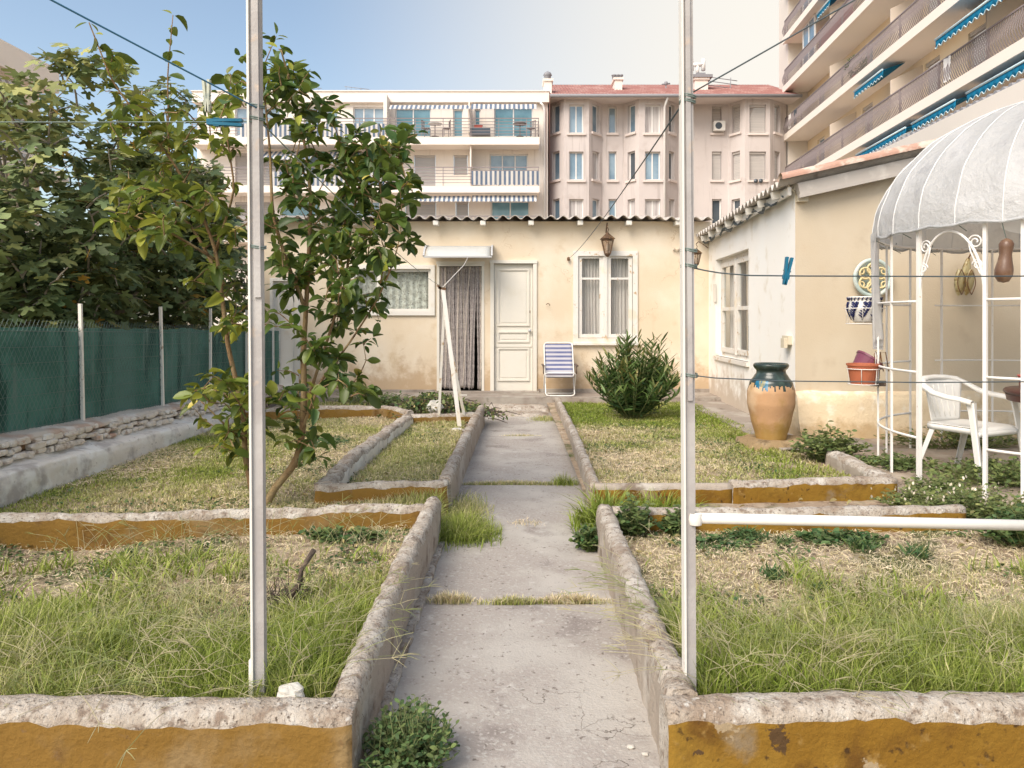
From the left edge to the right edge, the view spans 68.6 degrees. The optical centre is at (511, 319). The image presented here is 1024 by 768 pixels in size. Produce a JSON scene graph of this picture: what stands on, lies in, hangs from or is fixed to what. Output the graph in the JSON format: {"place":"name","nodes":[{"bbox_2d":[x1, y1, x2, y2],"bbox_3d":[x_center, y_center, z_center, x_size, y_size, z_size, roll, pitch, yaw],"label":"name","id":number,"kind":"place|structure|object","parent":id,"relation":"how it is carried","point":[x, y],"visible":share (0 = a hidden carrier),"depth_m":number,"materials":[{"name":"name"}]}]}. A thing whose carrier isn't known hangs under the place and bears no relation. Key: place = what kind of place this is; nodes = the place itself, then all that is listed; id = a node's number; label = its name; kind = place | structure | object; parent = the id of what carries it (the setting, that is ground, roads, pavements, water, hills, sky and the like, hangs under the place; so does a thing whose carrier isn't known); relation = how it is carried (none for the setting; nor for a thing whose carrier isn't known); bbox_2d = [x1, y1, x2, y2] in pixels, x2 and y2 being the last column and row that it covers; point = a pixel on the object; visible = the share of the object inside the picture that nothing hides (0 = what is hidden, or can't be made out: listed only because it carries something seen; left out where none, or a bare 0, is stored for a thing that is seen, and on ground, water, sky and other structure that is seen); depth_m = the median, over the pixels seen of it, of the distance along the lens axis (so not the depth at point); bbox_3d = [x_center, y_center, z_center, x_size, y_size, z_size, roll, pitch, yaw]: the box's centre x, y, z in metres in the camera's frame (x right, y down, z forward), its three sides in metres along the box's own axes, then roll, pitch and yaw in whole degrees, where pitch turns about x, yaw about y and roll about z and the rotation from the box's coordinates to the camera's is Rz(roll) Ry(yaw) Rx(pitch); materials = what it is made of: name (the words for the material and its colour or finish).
{"place":"outdoors","nodes":[
{"label":"outdoors","id":0,"kind":"place"},
{"bbox_2d":[0,39,68,315],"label":"apartment building","id":1,"kind":"structure","parent":0,"point":[14,57],"depth_m":23.60,"materials":[{"name":"beige concrete"}]},
{"bbox_2d":[0,403,477,696],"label":"soil","id":2,"kind":"structure","parent":0,"point":[40,579],"depth_m":4.39,"materials":[{"name":"brown soil"}]},
{"bbox_2d":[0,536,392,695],"bbox_3d":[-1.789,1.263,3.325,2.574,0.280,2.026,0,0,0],"label":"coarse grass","id":3,"kind":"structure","parent":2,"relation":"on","point":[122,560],"depth_m":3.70,"materials":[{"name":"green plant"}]},
{"bbox_2d":[0,532,407,696],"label":"ground cover","id":4,"kind":"object","parent":2,"relation":"on","point":[160,549],"visible":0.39,"depth_m":4.12,"materials":[{"name":"green plant"}]},
{"bbox_2d":[0,524,408,695],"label":"dry straw","id":5,"kind":"object","parent":2,"relation":"on","point":[145,545],"visible":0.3,"depth_m":4.05,"materials":[{"name":"beige plant"}]},
{"bbox_2d":[0,493,439,767],"bbox_3d":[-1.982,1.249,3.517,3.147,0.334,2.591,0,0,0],"label":"grass","id":6,"kind":"structure","parent":2,"relation":"on","point":[211,659],"depth_m":2.80,"materials":[{"name":"green plant"}]},
{"bbox_2d":[0,423,454,686],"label":"fallen leaves","id":7,"kind":"object","parent":2,"relation":"on","point":[147,541],"visible":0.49,"depth_m":5.30,"materials":[{"name":"brown plant"}]},
{"bbox_2d":[0,416,459,513],"bbox_3d":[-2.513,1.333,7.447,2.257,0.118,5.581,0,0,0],"label":"grass","id":8,"kind":"structure","parent":2,"relation":"on","point":[342,429],"depth_m":6.21,"materials":[{"name":"green plant"}]},
{"bbox_2d":[74,10,430,506],"bbox_3d":[-1.818,-0.475,5.260,2.527,3.667,1.995,0,0,0],"label":"citrus tree","id":9,"kind":"object","parent":2,"relation":"on","point":[378,162],"visible":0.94,"depth_m":5.04,"materials":[{"name":"green plant"}]},
{"bbox_2d":[246,0,266,696],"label":"clothes post","id":10,"kind":"object","parent":2,"relation":"on","point":[256,331],"visible":0.96,"depth_m":2.46,"materials":[{"name":"metal"}]},
{"bbox_2d":[0,121,251,122],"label":"clothesline","id":11,"kind":"object","parent":10,"relation":"attached to","point":[111,122],"visible":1,"depth_m":2.45,"materials":[{"name":"metal"}]},
{"bbox_2d":[206,117,243,127],"bbox_3d":[-0.938,-0.645,2.450,0.115,0.035,0.019,0,0,0],"label":"clothes peg","id":12,"kind":"object","parent":11,"relation":"attached to","point":[224,122],"visible":1,"depth_m":2.44,"materials":[{"name":"teal plastic"}]},
{"bbox_2d":[50,0,256,107],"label":"clothesline","id":13,"kind":"object","parent":10,"relation":"attached to","point":[84,17],"visible":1,"depth_m":2.15,"materials":[{"name":"grey metal"}]},
{"bbox_2d":[51,417,462,511],"bbox_3d":[-2.100,1.357,7.576,3.062,0.135,5.312,0,0,0],"label":"dry straw","id":14,"kind":"object","parent":2,"relation":"on","point":[185,458],"visible":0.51,"depth_m":6.58,"materials":[{"name":"beige plant"}]},
{"bbox_2d":[235,548,325,609],"bbox_3d":[-1.086,1.205,3.527,0.408,0.288,0.450,0,0,0],"label":"dead shrub","id":15,"kind":"object","parent":2,"relation":"on","point":[312,552],"visible":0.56,"depth_m":3.47,"materials":[{"name":"brown plant"}]},
{"bbox_2d":[297,525,387,542],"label":"leafy weed","id":16,"kind":"object","parent":2,"relation":"on","point":[324,535],"visible":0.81,"depth_m":4.53,"materials":[{"name":"green plant"}]},
{"bbox_2d":[266,487,455,518],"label":"grass","id":17,"kind":"structure","parent":2,"relation":"on","point":[422,498],"depth_m":5.39,"materials":[{"name":"green plant"}]},
{"bbox_2d":[347,419,466,482],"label":"grass","id":18,"kind":"structure","parent":2,"relation":"on","point":[403,458],"depth_m":7.29,"materials":[{"name":"green plant"}]},
{"bbox_2d":[353,391,545,423],"bbox_3d":[-1.107,1.186,10.383,2.401,0.399,2.252,0,0,-33],"label":"vine heap","id":19,"kind":"object","parent":2,"relation":"on","point":[414,404],"visible":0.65,"depth_m":10.24,"materials":[{"name":"green plant"}]},
{"bbox_2d":[437,284,466,426],"bbox_3d":[-0.760,0.457,9.450,0.393,1.798,0.520,0,0,0],"label":"line prop","id":20,"kind":"object","parent":2,"relation":"on","point":[446,326],"visible":0.81,"depth_m":9.28,"materials":[{"name":"white paint"}]},
{"bbox_2d":[191,86,549,324],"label":"apartment building","id":21,"kind":"structure","parent":0,"point":[504,171],"depth_m":42.72,"materials":[{"name":"white paint"}]},
{"bbox_2d":[354,108,382,123],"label":"window","id":22,"kind":"structure","parent":21,"relation":"in","point":[358,112],"depth_m":43.18,"materials":[{"name":"blue glass"}]},
{"bbox_2d":[395,109,430,136],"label":"window","id":23,"kind":"structure","parent":21,"relation":"in","point":[399,113],"depth_m":43.18,"materials":[{"name":"teal glass"}]},
{"bbox_2d":[490,155,527,169],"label":"window","id":24,"kind":"structure","parent":21,"relation":"in","point":[495,160],"depth_m":43.18,"materials":[{"name":"blue glass"}]},
{"bbox_2d":[491,201,528,218],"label":"window","id":25,"kind":"structure","parent":21,"relation":"in","point":[498,208],"depth_m":43.18,"materials":[{"name":"teal glass"}]},
{"bbox_2d":[494,109,532,136],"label":"window","id":26,"kind":"structure","parent":21,"relation":"in","point":[498,113],"depth_m":43.18,"materials":[{"name":"teal glass"}]},
{"bbox_2d":[0,0,985,318],"label":"sky","id":27,"kind":"structure","parent":0,"point":[366,44],"materials":[{"name":"blue"}]},
{"bbox_2d":[372,412,659,767],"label":"path","id":28,"kind":"structure","parent":0,"point":[518,686],"depth_m":3.36,"materials":[{"name":"concrete"}]},
{"bbox_2d":[361,541,444,767],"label":"cement fillet","id":29,"kind":"object","parent":28,"relation":"on","point":[394,678],"visible":0.51,"depth_m":3.41,"materials":[{"name":"grey concrete"}]},
{"bbox_2d":[358,694,459,767],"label":"clover clump","id":30,"kind":"object","parent":28,"relation":"on","point":[409,740],"visible":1,"depth_m":2.39,"materials":[{"name":"green plant"}]},
{"bbox_2d":[425,589,480,604],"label":"joint grass","id":31,"kind":"structure","parent":28,"relation":"on","point":[447,597],"depth_m":3.86,"materials":[{"name":"beige plant"}]},
{"bbox_2d":[443,488,494,546],"bbox_3d":[-0.359,1.390,5.479,0.514,0.136,1.505,0,0,0],"label":"grass tuft","id":32,"kind":"object","parent":28,"relation":"on","point":[467,505],"visible":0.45,"depth_m":5.65,"materials":[{"name":"green plant"}]},
{"bbox_2d":[435,505,509,553],"bbox_3d":[-0.358,1.372,5.018,0.718,0.172,1.007,0,0,0],"label":"grass tuft","id":33,"kind":"object","parent":28,"relation":"on","point":[474,528],"visible":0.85,"depth_m":4.95,"materials":[{"name":"green plant"}]},
{"bbox_2d":[485,403,549,416],"bbox_3d":[0.064,1.400,11.653,1.135,0.140,0.918,0,0,0],"label":"step","id":34,"kind":"object","parent":28,"relation":"on","point":[529,409],"visible":0.7,"depth_m":11.74,"materials":[{"name":"grey concrete"}]},
{"bbox_2d":[529,590,611,604],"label":"joint grass","id":35,"kind":"structure","parent":28,"relation":"on","point":[580,599],"depth_m":3.85,"materials":[{"name":"beige plant"}]},
{"bbox_2d":[568,522,597,551],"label":"leafy weed","id":36,"kind":"object","parent":28,"relation":"on","point":[586,540],"visible":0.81,"depth_m":4.69,"materials":[{"name":"green plant"}]},
{"bbox_2d":[477,594,554,604],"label":"joint grass","id":37,"kind":"structure","parent":0,"point":[516,600],"depth_m":3.84,"materials":[{"name":"green plant"}]},
{"bbox_2d":[461,479,576,485],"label":"joint grass","id":38,"kind":"structure","parent":0,"point":[515,482],"depth_m":6.61,"materials":[{"name":"green plant"}]},
{"bbox_2d":[542,58,802,223],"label":"apartment building","id":39,"kind":"structure","parent":0,"point":[602,139],"depth_m":43.51,"materials":[{"name":"beige concrete"}]},
{"bbox_2d":[569,105,582,132],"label":"window","id":40,"kind":"structure","parent":39,"relation":"in","point":[575,111],"depth_m":43.10,"materials":[{"name":"blue glass"}]},
{"bbox_2d":[569,152,582,179],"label":"window","id":41,"kind":"structure","parent":39,"relation":"in","point":[575,158],"depth_m":43.10,"materials":[{"name":"blue glass"}]},
{"bbox_2d":[645,105,659,132],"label":"window","id":42,"kind":"structure","parent":39,"relation":"in","point":[652,112],"depth_m":43.10,"materials":[{"name":"white fabric"}]},
{"bbox_2d":[645,152,659,179],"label":"window","id":43,"kind":"structure","parent":39,"relation":"in","point":[652,162],"depth_m":43.10,"materials":[{"name":"blue glass"}]},
{"bbox_2d":[547,402,1023,694],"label":"soil","id":44,"kind":"structure","parent":0,"point":[559,424],"depth_m":4.32,"materials":[{"name":"beige soil"}]},
{"bbox_2d":[558,482,651,532],"bbox_3d":[0.674,1.276,5.277,0.895,0.324,1.065,0,0,0],"label":"grass tuft","id":45,"kind":"object","parent":44,"relation":"on","point":[588,516],"visible":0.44,"depth_m":5.21,"materials":[{"name":"green plant"}]},
{"bbox_2d":[583,329,679,418],"bbox_3d":[1.636,0.736,10.079,1.378,1.243,1.036,0,0,0],"label":"oleander bush","id":46,"kind":"object","parent":44,"relation":"on","point":[638,387],"visible":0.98,"depth_m":9.95,"materials":[{"name":"green plant"}]},
{"bbox_2d":[614,492,661,538],"bbox_3d":[0.755,1.205,4.627,0.279,0.288,0.269,0,0,-41],"label":"leafy weed","id":47,"kind":"object","parent":44,"relation":"on","point":[631,520],"visible":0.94,"depth_m":4.59,"materials":[{"name":"green plant"}]},
{"bbox_2d":[617,486,716,506],"bbox_3d":[1.062,1.270,5.253,0.886,0.256,0.699,0,0,0],"label":"grass tuft","id":48,"kind":"object","parent":44,"relation":"on","point":[665,504],"visible":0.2,"depth_m":5.29,"materials":[{"name":"green plant"}]},
{"bbox_2d":[658,504,680,537],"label":"leafy weed","id":49,"kind":"object","parent":44,"relation":"on","point":[672,524],"visible":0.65,"depth_m":4.60,"materials":[{"name":"green plant"}]},
{"bbox_2d":[567,403,826,482],"bbox_3d":[1.790,1.314,8.682,2.200,0.054,6.287,0,0,0],"label":"dry straw","id":50,"kind":"object","parent":44,"relation":"on","point":[633,454],"visible":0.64,"depth_m":7.11,"materials":[{"name":"beige plant"}]},
{"bbox_2d":[667,532,760,549],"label":"leafy weed","id":51,"kind":"object","parent":44,"relation":"on","point":[711,538],"visible":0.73,"depth_m":4.44,"materials":[{"name":"green plant"}]},
{"bbox_2d":[562,401,894,493],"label":"grass","id":52,"kind":"structure","parent":44,"relation":"on","point":[598,417],"depth_m":7.75,"materials":[{"name":"green plant"}]},
{"bbox_2d":[719,525,774,541],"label":"leafy weed","id":53,"kind":"object","parent":44,"relation":"on","point":[746,532],"visible":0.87,"depth_m":4.54,"materials":[{"name":"green plant"}]},
{"bbox_2d":[736,434,808,451],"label":"jar plinth","id":54,"kind":"structure","parent":44,"relation":"on","point":[752,440],"depth_m":7.72,"materials":[{"name":"beige stone"}]},
{"bbox_2d":[747,362,795,439],"bbox_3d":[2.735,0.855,7.920,0.487,0.800,0.487,0,0,0],"label":"garden jar","id":55,"kind":"object","parent":54,"relation":"on","point":[771,405],"visible":0.99,"depth_m":7.75,"materials":[{"name":"ceramic"}]},
{"bbox_2d":[558,524,1023,717],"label":"grass","id":56,"kind":"structure","parent":44,"relation":"on","point":[916,685],"depth_m":2.76,"materials":[{"name":"green plant"}]},
{"bbox_2d":[577,417,1023,688],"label":"fallen leaves","id":57,"kind":"object","parent":44,"relation":"on","point":[839,560],"visible":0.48,"depth_m":4.53,"materials":[{"name":"brown plant"}]},
{"bbox_2d":[625,528,1023,695],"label":"dry straw","id":58,"kind":"object","parent":44,"relation":"on","point":[854,560],"visible":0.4,"depth_m":4.06,"materials":[{"name":"beige plant"}]},
{"bbox_2d":[627,529,1023,693],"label":"ground cover","id":59,"kind":"object","parent":44,"relation":"on","point":[814,558],"visible":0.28,"depth_m":4.17,"materials":[{"name":"green plant"}]},
{"bbox_2d":[788,420,872,462],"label":"shrubby weeds","id":60,"kind":"object","parent":44,"relation":"on","point":[817,449],"visible":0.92,"depth_m":7.02,"materials":[{"name":"green plant"}]},
{"bbox_2d":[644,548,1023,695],"bbox_3d":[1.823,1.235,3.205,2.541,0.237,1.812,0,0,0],"label":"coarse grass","id":61,"kind":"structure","parent":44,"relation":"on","point":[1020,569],"depth_m":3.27,"materials":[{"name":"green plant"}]},
{"bbox_2d":[791,527,889,547],"bbox_3d":[1.979,1.301,4.500,0.577,0.101,0.313,0,0,0],"label":"leafy weed","id":62,"kind":"object","parent":44,"relation":"on","point":[823,536],"visible":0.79,"depth_m":4.50,"materials":[{"name":"green plant"}]},
{"bbox_2d":[678,0,1023,691],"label":"clothes post","id":63,"kind":"object","parent":44,"relation":"on","point":[691,518],"visible":0.99,"depth_m":2.48,"materials":[{"name":"metal"}]},
{"bbox_2d":[694,268,1023,276],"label":"clothesline","id":64,"kind":"object","parent":63,"relation":"attached to","point":[854,275],"visible":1,"depth_m":2.50,"materials":[{"name":"plastic"}]},
{"bbox_2d":[698,375,1023,382],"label":"clothesline","id":65,"kind":"object","parent":63,"relation":"attached to","point":[864,381],"visible":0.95,"depth_m":2.50,"materials":[{"name":"plastic"}]},
{"bbox_2d":[841,532,882,554],"bbox_3d":[2.019,1.294,4.325,0.228,0.109,0.224,0,0,0],"label":"weed rosette","id":66,"kind":"object","parent":44,"relation":"on","point":[862,545],"visible":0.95,"depth_m":4.31,"materials":[{"name":"green plant"}]},
{"bbox_2d":[870,484,964,505],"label":"flowering weeds","id":67,"kind":"object","parent":44,"relation":"on","point":[902,501],"visible":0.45,"depth_m":5.29,"materials":[{"name":"green plant"}]},
{"bbox_2d":[870,101,1023,501],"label":"garden gazebo","id":68,"kind":"object","parent":44,"relation":"on","point":[959,190],"visible":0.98,"depth_m":5.96,"materials":[{"name":"white metal"}]},
{"bbox_2d":[846,351,885,385],"bbox_3d":[3.249,0.449,6.933,0.302,0.322,0.289,0,0,-37],"label":"plant pot","id":69,"kind":"object","parent":68,"relation":"on","point":[862,371],"visible":0.97,"depth_m":6.83,"materials":[{"name":"ceramic"}]},
{"bbox_2d":[994,223,1013,282],"bbox_3d":[3.545,-0.504,5.400,0.127,0.474,0.120,0,0,0],"label":"hanging gourd","id":70,"kind":"object","parent":68,"relation":"hanging from","point":[1004,265],"visible":0.96,"depth_m":5.36,"materials":[{"name":"plant"}]},
{"bbox_2d":[905,482,1023,518],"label":"flowering weeds","id":71,"kind":"object","parent":44,"relation":"on","point":[971,499],"visible":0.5,"depth_m":4.98,"materials":[{"name":"green plant"}]},
{"bbox_2d":[971,501,1023,548],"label":"mint bush","id":72,"kind":"object","parent":44,"relation":"on","point":[1010,536],"visible":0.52,"depth_m":4.40,"materials":[{"name":"green plant"}]},
{"bbox_2d":[695,401,889,451],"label":"walkway","id":73,"kind":"structure","parent":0,"point":[721,408],"depth_m":10.25,"materials":[{"name":"concrete"}]},
{"bbox_2d":[779,0,1023,171],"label":"apartment building","id":74,"kind":"structure","parent":0,"point":[884,97],"depth_m":31.37,"materials":[{"name":"beige concrete"}]},
{"bbox_2d":[853,438,1020,509],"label":"patio","id":75,"kind":"structure","parent":0,"point":[945,455],"depth_m":7.23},
{"bbox_2d":[854,448,941,470],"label":"shrubby weeds","id":76,"kind":"object","parent":75,"relation":"on","point":[900,463],"visible":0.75,"depth_m":6.63,"materials":[{"name":"green plant"}]},
{"bbox_2d":[901,472,983,497],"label":"shrubby weeds","id":77,"kind":"object","parent":75,"relation":"on","point":[940,481],"visible":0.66,"depth_m":5.72,"materials":[{"name":"green plant"}]},
{"bbox_2d":[874,425,1017,448],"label":"shrubby weeds","id":78,"kind":"object","parent":75,"relation":"on","point":[951,436],"visible":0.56,"depth_m":7.66,"materials":[{"name":"green plant"}]},
{"bbox_2d":[911,453,1020,488],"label":"shrubby weeds","id":79,"kind":"object","parent":75,"relation":"on","point":[997,469],"visible":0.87,"depth_m":6.04,"materials":[{"name":"green plant"}]},
{"bbox_2d":[922,374,1020,482],"bbox_3d":[3.913,0.898,6.457,0.687,0.821,0.672,0,0,-25],"label":"plastic armchair","id":80,"kind":"object","parent":75,"relation":"on","point":[945,400],"visible":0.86,"depth_m":6.50,"materials":[{"name":"white plastic"}]},
{"bbox_2d":[871,78,1023,152],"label":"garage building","id":81,"kind":"structure","parent":0,"point":[1009,94],"depth_m":12.78,"materials":[{"name":"beige paint"}]},
{"label":"ground","id":82,"kind":"structure","parent":0,"visible":0},
{"bbox_2d":[0,410,233,507],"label":"retaining wall","id":83,"kind":"structure","parent":82,"relation":"on","point":[21,478],"depth_m":6.39,"materials":[{"name":"white paint"}]},
{"bbox_2d":[0,43,267,329],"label":"fig tree","id":84,"kind":"object","parent":82,"relation":"on","point":[122,281],"visible":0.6,"depth_m":8.05,"materials":[{"name":"green plant"}]},
{"bbox_2d":[0,385,282,466],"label":"stone wall","id":85,"kind":"structure","parent":82,"relation":"on","point":[30,443],"depth_m":6.80,"materials":[{"name":"stone"}]},
{"bbox_2d":[0,304,279,433],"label":"fence","id":86,"kind":"object","parent":85,"relation":"on","point":[52,375],"visible":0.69,"depth_m":7.27,"materials":[{"name":"metal"}]},
{"bbox_2d":[0,496,440,767],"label":"garden bed wall","id":87,"kind":"structure","parent":82,"relation":"on","point":[297,732],"depth_m":2.29,"materials":[{"name":"white paint"}]},
{"bbox_2d":[240,405,413,420],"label":"garden bed wall","id":88,"kind":"structure","parent":82,"relation":"on","point":[332,411],"depth_m":10.08,"materials":[{"name":"white paint"}]},
{"bbox_2d":[313,405,484,515],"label":"garden bed wall","id":89,"kind":"structure","parent":82,"relation":"on","point":[331,485],"depth_m":6.13,"materials":[{"name":"white paint"}]},
{"bbox_2d":[236,215,747,397],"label":"garden house","id":90,"kind":"structure","parent":82,"relation":"on","point":[593,295],"depth_m":13.00,"materials":[{"name":"beige paint"}]},
{"bbox_2d":[270,278,299,388],"bbox_3d":[-3.935,0.236,13.038,0.520,1.928,0.105,0,0,0],"label":"door","id":91,"kind":"structure","parent":90,"relation":"in","point":[288,351],"depth_m":13.05,"materials":[{"name":"white paint"}]},
{"bbox_2d":[350,265,434,314],"bbox_3d":[-2.071,-0.517,13.072,1.469,0.874,0.213,0,0,0],"label":"window","id":92,"kind":"structure","parent":90,"relation":"in","point":[417,295],"depth_m":13.15,"materials":[{"name":"white glass"}]},
{"bbox_2d":[438,264,482,389],"bbox_3d":[-0.893,0.122,13.016,0.780,2.173,0.092,0,0,0],"label":"rope door curtain","id":93,"kind":"object","parent":90,"relation":"hanging from","point":[459,324],"visible":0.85,"depth_m":13.02,"materials":[{"name":"grey fabric"}]},
{"bbox_2d":[494,264,532,390],"bbox_3d":[0.026,0.128,13.028,0.665,2.204,0.125,0,0,0],"label":"door","id":94,"kind":"structure","parent":90,"relation":"in","point":[513,283],"depth_m":13.04,"materials":[{"name":"beige paint"}]},
{"bbox_2d":[572,251,638,344],"bbox_3d":[1.616,-0.381,13.061,1.177,1.627,0.262,0,0,0],"label":"window","id":95,"kind":"structure","parent":90,"relation":"in","point":[602,285],"depth_m":13.01,"materials":[{"name":"white paint"}]},
{"bbox_2d":[276,392,720,405],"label":"terrace slab","id":96,"kind":"structure","parent":82,"relation":"on","point":[542,398],"depth_m":12.10,"materials":[{"name":"concrete"}]},
{"bbox_2d":[541,342,578,395],"bbox_3d":[0.786,0.809,12.455,0.585,0.870,0.712,0,0,0],"label":"folding beach chair","id":97,"kind":"object","parent":96,"relation":"on","point":[558,360],"visible":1,"depth_m":12.59,"materials":[{"name":"fabric"}]},
{"bbox_2d":[555,397,904,508],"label":"garden bed wall","id":98,"kind":"structure","parent":82,"relation":"on","point":[861,481],"depth_m":5.51,"materials":[{"name":"white paint"}]},
{"bbox_2d":[596,504,1023,767],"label":"garden bed wall","id":99,"kind":"structure","parent":82,"relation":"on","point":[830,729],"depth_m":2.28,"materials":[{"name":"white paint"}]},
{"bbox_2d":[673,138,1020,438],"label":"garden house","id":100,"kind":"structure","parent":82,"relation":"on","point":[815,220],"depth_m":8.50,"materials":[{"name":"white paint"}]},
{"bbox_2d":[713,251,748,366],"bbox_3d":[3.465,-0.175,11.459,0.327,1.650,2.100,0,0,3],"label":"window","id":101,"kind":"structure","parent":100,"relation":"in","point":[738,264],"depth_m":11.59,"materials":[{"name":"white paint"}]},
{"bbox_2d":[844,291,885,324],"bbox_3d":[3.354,-0.115,7.135,0.364,0.317,0.364,0,0,0],"label":"painted pot","id":102,"kind":"object","parent":100,"relation":"attached to","point":[858,309],"visible":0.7,"depth_m":7.04,"materials":[{"name":"white ceramic"}]},
{"bbox_2d":[853,258,889,295],"bbox_3d":[4.055,-0.474,8.445,0.448,0.448,0.079,0,0,0],"label":"round wall medallion","id":103,"kind":"object","parent":100,"relation":"attached to","point":[862,285],"visible":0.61,"depth_m":8.42,"materials":[{"name":"white ceramic"}]},
{"bbox_2d":[954,254,975,295],"bbox_3d":[5.100,-0.604,8.375,0.316,0.664,0.090,0,0,0],"label":"ceramic cicada","id":104,"kind":"object","parent":100,"relation":"hanging from","point":[963,284],"visible":0.94,"depth_m":8.36,"materials":[{"name":"ceramic"}]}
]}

